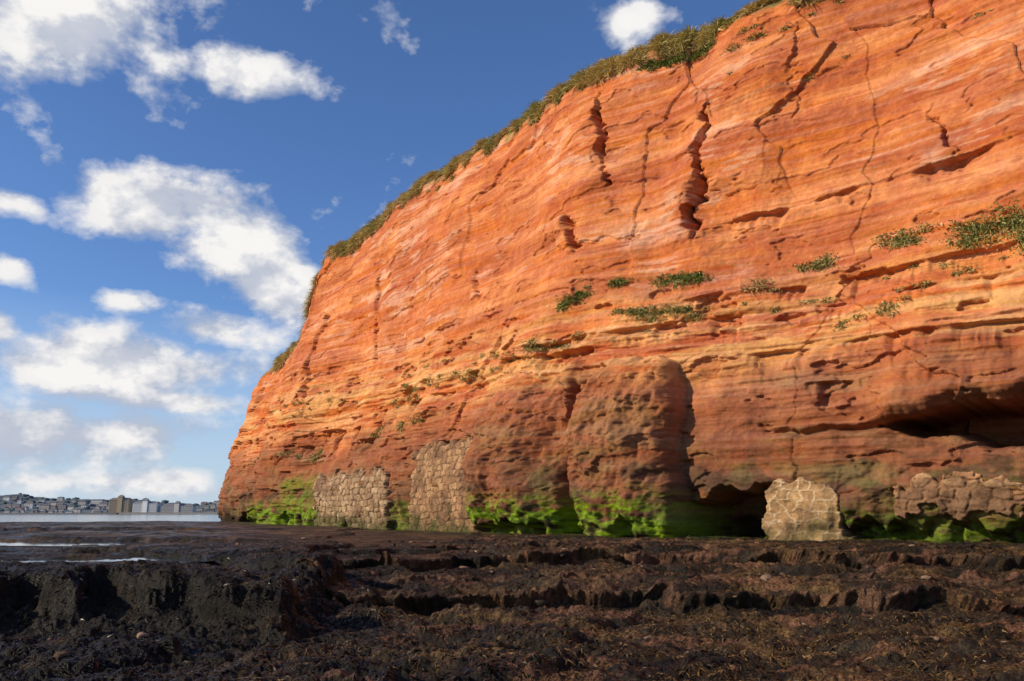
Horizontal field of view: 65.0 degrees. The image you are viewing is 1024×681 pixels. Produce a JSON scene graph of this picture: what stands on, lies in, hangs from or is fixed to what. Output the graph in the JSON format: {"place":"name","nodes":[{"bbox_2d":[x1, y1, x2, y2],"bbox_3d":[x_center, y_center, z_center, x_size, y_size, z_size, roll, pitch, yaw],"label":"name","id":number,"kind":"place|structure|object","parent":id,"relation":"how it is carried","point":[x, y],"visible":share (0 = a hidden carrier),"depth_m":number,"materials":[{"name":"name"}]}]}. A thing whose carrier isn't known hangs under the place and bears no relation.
{"place":"outdoors","nodes":[
{"label":"outdoors","id":0,"kind":"place"},
{"bbox_2d":[0,494,217,512],"bbox_3d":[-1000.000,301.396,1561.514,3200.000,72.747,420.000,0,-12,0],"label":"distant hills","id":1,"kind":"structure","parent":0,"point":[46,503],"depth_m":1617.38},
{"bbox_2d":[0,493,216,512],"bbox_3d":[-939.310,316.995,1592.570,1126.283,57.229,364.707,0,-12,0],"label":"distant trees","id":2,"kind":"object","parent":1,"relation":"on","point":[71,504],"visible":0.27,"depth_m":1631.75,"materials":[{"name":"foliage"},{"name":"wood"}]},
{"bbox_2d":[3,496,218,512],"bbox_3d":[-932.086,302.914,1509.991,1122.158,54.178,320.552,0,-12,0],"label":"distant town houses","id":3,"kind":"structure","parent":1,"relation":"on","point":[52,507],"depth_m":1494.67,"materials":[{"name":"paint"}]},
{"bbox_2d":[108,495,132,512],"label":"apartment block","id":4,"kind":"structure","parent":1,"relation":"on","point":[121,503],"depth_m":1336.56,"materials":[{"name":"paint"}]},
{"bbox_2d":[132,499,161,511],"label":"seafront hotel","id":5,"kind":"structure","parent":1,"relation":"on","point":[146,505],"depth_m":1331.95,"materials":[{"name":"paint"}]},
{"bbox_2d":[159,501,195,511],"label":"seafront terrace","id":6,"kind":"structure","parent":1,"relation":"on","point":[177,506],"depth_m":1333.57,"materials":[{"name":"paint"}]},
{"bbox_2d":[0,512,217,513],"bbox_3d":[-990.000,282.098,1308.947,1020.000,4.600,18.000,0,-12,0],"label":"harbour wall","id":7,"kind":"structure","parent":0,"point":[127,513],"depth_m":1310.03,"materials":[{"name":"paint"}]},
{"bbox_2d":[0,514,220,521],"bbox_3d":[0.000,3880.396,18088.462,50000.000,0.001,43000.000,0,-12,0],"label":"sea","id":8,"kind":"structure","parent":0,"point":[92,517],"depth_m":445.96,"materials":[{"name":"grey liquid"}]},
{"bbox_2d":[0,0,755,504],"label":"sky","id":9,"kind":"structure","parent":0,"point":[176,176],"materials":[{"name":"blue"}]},
{"bbox_2d":[0,521,1023,680],"bbox_3d":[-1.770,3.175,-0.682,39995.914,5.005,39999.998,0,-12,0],"label":"rock platform ground","id":10,"kind":"structure","parent":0,"point":[667,593],"depth_m":14.01,"materials":[{"name":"brown stone"}]},
{"bbox_2d":[0,530,65,530],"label":"tide pool","id":11,"kind":"structure","parent":10,"relation":"on","point":[31,530],"depth_m":49.03,"materials":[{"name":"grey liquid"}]},
{"bbox_2d":[0,541,182,545],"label":"tide pool","id":12,"kind":"structure","parent":10,"relation":"on","point":[39,543],"depth_m":28.21,"materials":[{"name":"grey liquid"}]},
{"bbox_2d":[9,558,206,562],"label":"tide pool","id":13,"kind":"structure","parent":10,"relation":"on","point":[182,560],"depth_m":18.88,"materials":[{"name":"grey liquid"}]},
{"bbox_2d":[312,464,396,529],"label":"stone wall","id":14,"kind":"structure","parent":10,"relation":"on","point":[348,503],"depth_m":51.01,"materials":[{"name":"beige stone"}]},
{"bbox_2d":[0,540,1023,680],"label":"seaweed","id":15,"kind":"object","parent":10,"relation":"on","point":[515,653],"visible":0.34,"depth_m":11.84,"materials":[{"name":"brown plant"}]},
{"bbox_2d":[48,537,1008,671],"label":"loose stones","id":16,"kind":"object","parent":10,"relation":"on","point":[536,603],"visible":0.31,"depth_m":15.72,"materials":[{"name":"brown stone"}]},
{"bbox_2d":[217,0,1023,542],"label":"sandstone cliff","id":17,"kind":"structure","parent":0,"point":[767,158],"depth_m":35.22,"materials":[{"name":"orange stone"}]},
{"bbox_2d":[408,434,491,532],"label":"stone wall","id":18,"kind":"structure","parent":17,"relation":"on","point":[441,507],"depth_m":42.92,"materials":[{"name":"beige stone"}]},
{"bbox_2d":[269,0,849,375],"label":"clifftop grass","id":19,"kind":"structure","parent":17,"relation":"on","point":[661,46],"depth_m":47.40,"materials":[{"name":"green plant"}]},
{"bbox_2d":[257,0,1023,463],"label":"cliff face plants","id":20,"kind":"object","parent":17,"relation":"on","point":[1015,220],"visible":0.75,"depth_m":35.43,"materials":[{"name":"green plant"}]},
{"bbox_2d":[762,477,864,540],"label":"stone wall","id":21,"kind":"structure","parent":17,"relation":"on","point":[801,508],"depth_m":29.05,"materials":[{"name":"beige stone"}]},
{"bbox_2d":[888,471,1023,522],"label":"stone wall","id":22,"kind":"structure","parent":17,"relation":"on","point":[955,493],"depth_m":25.86,"materials":[{"name":"brown stone"}]}
]}

